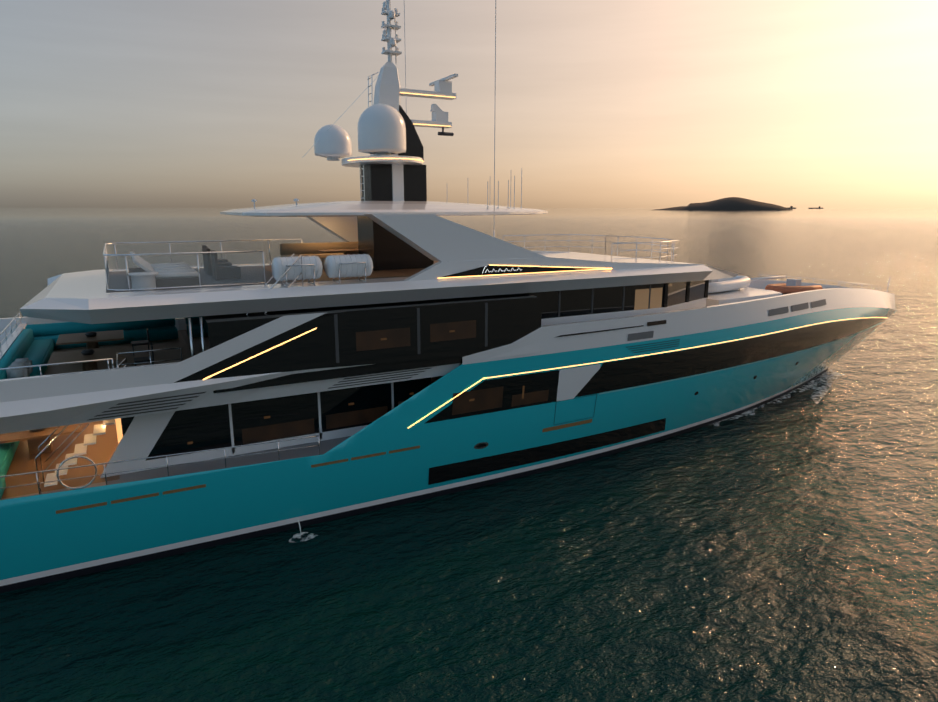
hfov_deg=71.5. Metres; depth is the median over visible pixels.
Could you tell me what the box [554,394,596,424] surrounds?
shell door
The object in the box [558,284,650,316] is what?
mullions
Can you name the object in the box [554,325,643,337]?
wing slot
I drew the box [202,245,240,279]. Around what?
sun chairs
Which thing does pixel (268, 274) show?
sun deck floor
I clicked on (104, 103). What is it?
sky
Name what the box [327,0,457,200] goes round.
mast
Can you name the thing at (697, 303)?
wheelhouse base
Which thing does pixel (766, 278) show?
foredeck gear
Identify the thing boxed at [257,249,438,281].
teak sun deck
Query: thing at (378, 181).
mast pedestal
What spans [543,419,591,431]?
brass strip
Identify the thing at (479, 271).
name panel
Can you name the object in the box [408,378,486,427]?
hull led
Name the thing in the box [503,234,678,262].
sun deck rail
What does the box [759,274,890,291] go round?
bow rails
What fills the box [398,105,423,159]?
mast fairing
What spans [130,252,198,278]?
lounger cushions
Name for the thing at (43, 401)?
deck wing
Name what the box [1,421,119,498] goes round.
aft teak
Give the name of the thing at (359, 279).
liferaft cradle
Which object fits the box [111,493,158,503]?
brass strip
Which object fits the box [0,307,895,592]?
yacht hull
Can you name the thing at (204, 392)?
louvres
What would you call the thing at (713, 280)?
tender hull
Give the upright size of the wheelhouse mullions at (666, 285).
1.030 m
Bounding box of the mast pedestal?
[361,164,426,200]
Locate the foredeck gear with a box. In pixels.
[747,275,785,286]
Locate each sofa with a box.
[0,318,177,379]
[0,441,19,498]
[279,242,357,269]
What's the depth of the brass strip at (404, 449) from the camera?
21.94 m
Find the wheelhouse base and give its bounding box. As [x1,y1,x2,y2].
[541,298,705,325]
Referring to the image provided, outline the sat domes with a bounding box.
[314,104,405,157]
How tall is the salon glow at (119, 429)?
1.900 m
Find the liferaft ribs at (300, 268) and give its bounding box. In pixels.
[279,255,317,280]
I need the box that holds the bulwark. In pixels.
[462,280,895,364]
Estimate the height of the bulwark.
2.491 m
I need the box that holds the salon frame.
[100,382,393,477]
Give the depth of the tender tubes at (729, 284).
34.61 m
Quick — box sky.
[0,0,937,207]
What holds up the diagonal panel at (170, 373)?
attached to the salon glass at (510, 321)
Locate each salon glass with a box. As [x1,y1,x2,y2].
[121,377,430,460]
[174,297,541,382]
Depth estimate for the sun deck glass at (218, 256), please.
20.01 m
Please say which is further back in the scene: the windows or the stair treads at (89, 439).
the windows
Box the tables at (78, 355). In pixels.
[47,330,125,370]
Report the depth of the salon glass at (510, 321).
20.38 m
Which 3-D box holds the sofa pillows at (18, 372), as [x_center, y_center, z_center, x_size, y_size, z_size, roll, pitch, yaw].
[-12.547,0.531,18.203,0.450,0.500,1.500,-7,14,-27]
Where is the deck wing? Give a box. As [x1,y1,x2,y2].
[0,317,459,433]
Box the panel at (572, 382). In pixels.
[556,364,600,400]
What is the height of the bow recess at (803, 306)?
0.300 m
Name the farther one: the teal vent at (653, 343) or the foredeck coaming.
the foredeck coaming
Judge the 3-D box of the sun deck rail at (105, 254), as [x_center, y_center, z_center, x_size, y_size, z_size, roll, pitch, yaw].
[-8.699,-3.223,23.141,7.399,1.074,7.256,-7,14,-27]
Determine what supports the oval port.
attached to the yacht hull at (42, 541)
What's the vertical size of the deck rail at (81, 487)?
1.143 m
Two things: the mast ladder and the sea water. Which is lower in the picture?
the sea water
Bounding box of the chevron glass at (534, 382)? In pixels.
[424,370,559,423]
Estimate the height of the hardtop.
2.610 m
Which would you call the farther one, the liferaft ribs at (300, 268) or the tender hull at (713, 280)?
the tender hull at (713, 280)
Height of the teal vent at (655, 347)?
0.040 m
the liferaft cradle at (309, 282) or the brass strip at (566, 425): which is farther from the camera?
the brass strip at (566, 425)
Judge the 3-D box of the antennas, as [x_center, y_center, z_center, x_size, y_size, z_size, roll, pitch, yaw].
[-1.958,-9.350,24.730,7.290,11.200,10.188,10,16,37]
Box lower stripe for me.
[599,323,879,393]
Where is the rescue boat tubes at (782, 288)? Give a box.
[765,283,821,293]
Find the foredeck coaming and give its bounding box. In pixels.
[706,287,784,306]
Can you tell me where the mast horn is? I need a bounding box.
[438,127,453,135]
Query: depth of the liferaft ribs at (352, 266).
20.59 m
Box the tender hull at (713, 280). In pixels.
[709,279,738,292]
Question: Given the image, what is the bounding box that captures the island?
[655,197,791,209]
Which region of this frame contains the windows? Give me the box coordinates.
[428,418,665,484]
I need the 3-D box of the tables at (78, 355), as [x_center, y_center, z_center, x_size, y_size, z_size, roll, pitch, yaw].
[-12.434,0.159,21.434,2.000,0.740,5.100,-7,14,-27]
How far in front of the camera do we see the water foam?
36.30 m
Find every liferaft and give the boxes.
[271,256,322,280]
[324,254,372,277]
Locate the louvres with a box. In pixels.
[87,367,432,420]
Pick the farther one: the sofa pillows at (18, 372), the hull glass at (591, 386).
the hull glass at (591, 386)
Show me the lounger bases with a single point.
(174, 280)
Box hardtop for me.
[220,201,547,270]
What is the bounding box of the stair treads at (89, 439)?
[44,419,114,486]
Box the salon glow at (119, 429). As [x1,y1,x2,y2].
[115,418,122,443]
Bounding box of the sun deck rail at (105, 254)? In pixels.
[103,239,301,291]
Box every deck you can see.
[0,363,461,499]
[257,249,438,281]
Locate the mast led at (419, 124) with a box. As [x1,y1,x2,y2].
[348,92,454,160]
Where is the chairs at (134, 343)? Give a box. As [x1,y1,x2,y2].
[81,328,153,365]
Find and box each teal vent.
[626,339,679,347]
[628,341,679,349]
[631,343,678,350]
[634,345,678,352]
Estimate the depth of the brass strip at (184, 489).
18.84 m
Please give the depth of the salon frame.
19.41 m
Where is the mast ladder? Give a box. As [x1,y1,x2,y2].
[302,72,379,200]
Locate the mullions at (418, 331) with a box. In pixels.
[334,303,487,362]
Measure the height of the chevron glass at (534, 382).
1.260 m
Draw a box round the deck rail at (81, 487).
[0,435,319,493]
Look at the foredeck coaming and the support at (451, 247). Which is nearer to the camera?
the support at (451, 247)
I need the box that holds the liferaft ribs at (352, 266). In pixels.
[333,254,368,278]
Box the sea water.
[0,208,937,701]
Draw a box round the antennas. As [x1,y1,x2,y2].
[252,0,521,236]
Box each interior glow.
[187,392,413,443]
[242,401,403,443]
[356,320,548,414]
[381,330,524,400]
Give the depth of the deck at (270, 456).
20.05 m
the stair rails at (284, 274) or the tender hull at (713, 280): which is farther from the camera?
the tender hull at (713, 280)
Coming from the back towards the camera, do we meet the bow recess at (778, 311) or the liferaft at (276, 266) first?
the bow recess at (778, 311)
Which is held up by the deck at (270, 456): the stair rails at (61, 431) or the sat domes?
the stair rails at (61, 431)
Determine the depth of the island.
2805.77 m
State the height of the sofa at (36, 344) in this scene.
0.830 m
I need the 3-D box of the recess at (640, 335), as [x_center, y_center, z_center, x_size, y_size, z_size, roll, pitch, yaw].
[6.787,-0.598,25.719,1.403,0.280,0.020,-7,14,-30]
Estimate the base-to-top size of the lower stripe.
0.161 m
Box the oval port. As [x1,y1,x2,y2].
[474,442,487,448]
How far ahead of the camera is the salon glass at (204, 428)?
20.77 m
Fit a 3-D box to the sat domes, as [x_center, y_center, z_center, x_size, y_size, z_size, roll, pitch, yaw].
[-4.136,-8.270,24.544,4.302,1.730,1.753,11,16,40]
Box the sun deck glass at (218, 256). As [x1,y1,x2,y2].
[104,241,297,288]
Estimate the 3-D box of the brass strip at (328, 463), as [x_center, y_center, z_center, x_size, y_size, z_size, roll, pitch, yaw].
[-4.438,3.576,20.771,1.200,0.090,0.010,-6,14,-27]
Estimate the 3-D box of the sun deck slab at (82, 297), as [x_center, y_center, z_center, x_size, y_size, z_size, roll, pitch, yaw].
[-2.986,-3.022,26.312,24.400,0.680,10.560,-7,14,-27]
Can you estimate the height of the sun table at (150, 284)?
0.480 m
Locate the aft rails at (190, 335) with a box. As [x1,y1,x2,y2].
[0,311,204,375]
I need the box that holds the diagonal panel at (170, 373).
[144,313,324,383]
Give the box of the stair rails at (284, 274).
[246,253,303,314]
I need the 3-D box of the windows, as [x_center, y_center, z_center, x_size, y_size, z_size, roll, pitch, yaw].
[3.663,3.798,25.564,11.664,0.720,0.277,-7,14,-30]
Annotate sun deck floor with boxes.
[106,266,409,292]
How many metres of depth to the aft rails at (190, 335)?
18.48 m
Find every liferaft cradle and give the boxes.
[281,264,314,287]
[333,262,365,284]
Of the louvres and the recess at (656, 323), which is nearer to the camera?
the louvres
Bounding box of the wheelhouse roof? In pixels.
[704,265,738,279]
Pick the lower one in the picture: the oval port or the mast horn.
the oval port
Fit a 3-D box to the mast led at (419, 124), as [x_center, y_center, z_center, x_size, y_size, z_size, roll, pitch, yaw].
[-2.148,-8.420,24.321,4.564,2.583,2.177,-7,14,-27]
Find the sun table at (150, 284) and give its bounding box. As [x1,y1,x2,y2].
[128,272,157,289]
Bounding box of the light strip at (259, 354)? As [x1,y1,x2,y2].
[203,327,316,379]
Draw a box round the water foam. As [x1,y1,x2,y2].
[289,371,844,541]
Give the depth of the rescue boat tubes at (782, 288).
37.01 m
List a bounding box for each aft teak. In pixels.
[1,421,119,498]
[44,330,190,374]
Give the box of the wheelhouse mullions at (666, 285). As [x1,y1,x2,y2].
[663,280,708,306]
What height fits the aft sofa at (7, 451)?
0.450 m
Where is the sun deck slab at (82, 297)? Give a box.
[20,252,712,323]
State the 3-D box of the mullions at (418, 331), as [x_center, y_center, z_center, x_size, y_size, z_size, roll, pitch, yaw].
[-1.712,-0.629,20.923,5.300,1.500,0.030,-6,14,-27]
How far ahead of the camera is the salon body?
21.56 m
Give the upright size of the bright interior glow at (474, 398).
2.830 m
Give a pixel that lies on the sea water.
(786, 550)
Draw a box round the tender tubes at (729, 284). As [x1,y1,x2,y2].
[708,276,750,292]
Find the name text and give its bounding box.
[482,266,520,272]
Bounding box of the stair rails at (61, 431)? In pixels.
[35,358,126,494]
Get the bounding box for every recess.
[627,331,653,340]
[647,320,665,325]
[769,306,788,315]
[791,302,808,311]
[811,299,826,307]
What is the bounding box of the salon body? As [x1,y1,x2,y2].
[178,280,705,392]
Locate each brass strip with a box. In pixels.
[56,502,106,513]
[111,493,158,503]
[163,484,205,494]
[311,459,347,467]
[351,452,385,459]
[389,446,419,452]
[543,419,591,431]
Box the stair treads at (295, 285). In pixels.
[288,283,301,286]
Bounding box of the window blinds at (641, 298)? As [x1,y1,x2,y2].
[634,288,662,309]
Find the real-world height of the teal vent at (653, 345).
0.040 m
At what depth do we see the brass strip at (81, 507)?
17.68 m
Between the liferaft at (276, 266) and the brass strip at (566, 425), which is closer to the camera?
the liferaft at (276, 266)
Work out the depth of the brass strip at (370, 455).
21.36 m
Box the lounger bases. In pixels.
[129,268,200,287]
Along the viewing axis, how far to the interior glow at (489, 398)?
21.75 m
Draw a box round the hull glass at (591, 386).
[575,364,602,396]
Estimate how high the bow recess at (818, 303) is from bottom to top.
0.300 m
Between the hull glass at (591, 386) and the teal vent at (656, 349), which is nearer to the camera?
the hull glass at (591, 386)
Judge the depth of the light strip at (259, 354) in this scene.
18.74 m
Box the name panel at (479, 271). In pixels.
[440,265,596,277]
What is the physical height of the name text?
0.259 m
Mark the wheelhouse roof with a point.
(716, 273)
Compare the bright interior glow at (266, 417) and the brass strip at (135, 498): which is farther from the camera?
the bright interior glow at (266, 417)
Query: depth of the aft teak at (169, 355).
23.29 m
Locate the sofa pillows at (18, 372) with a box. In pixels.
[6,358,32,378]

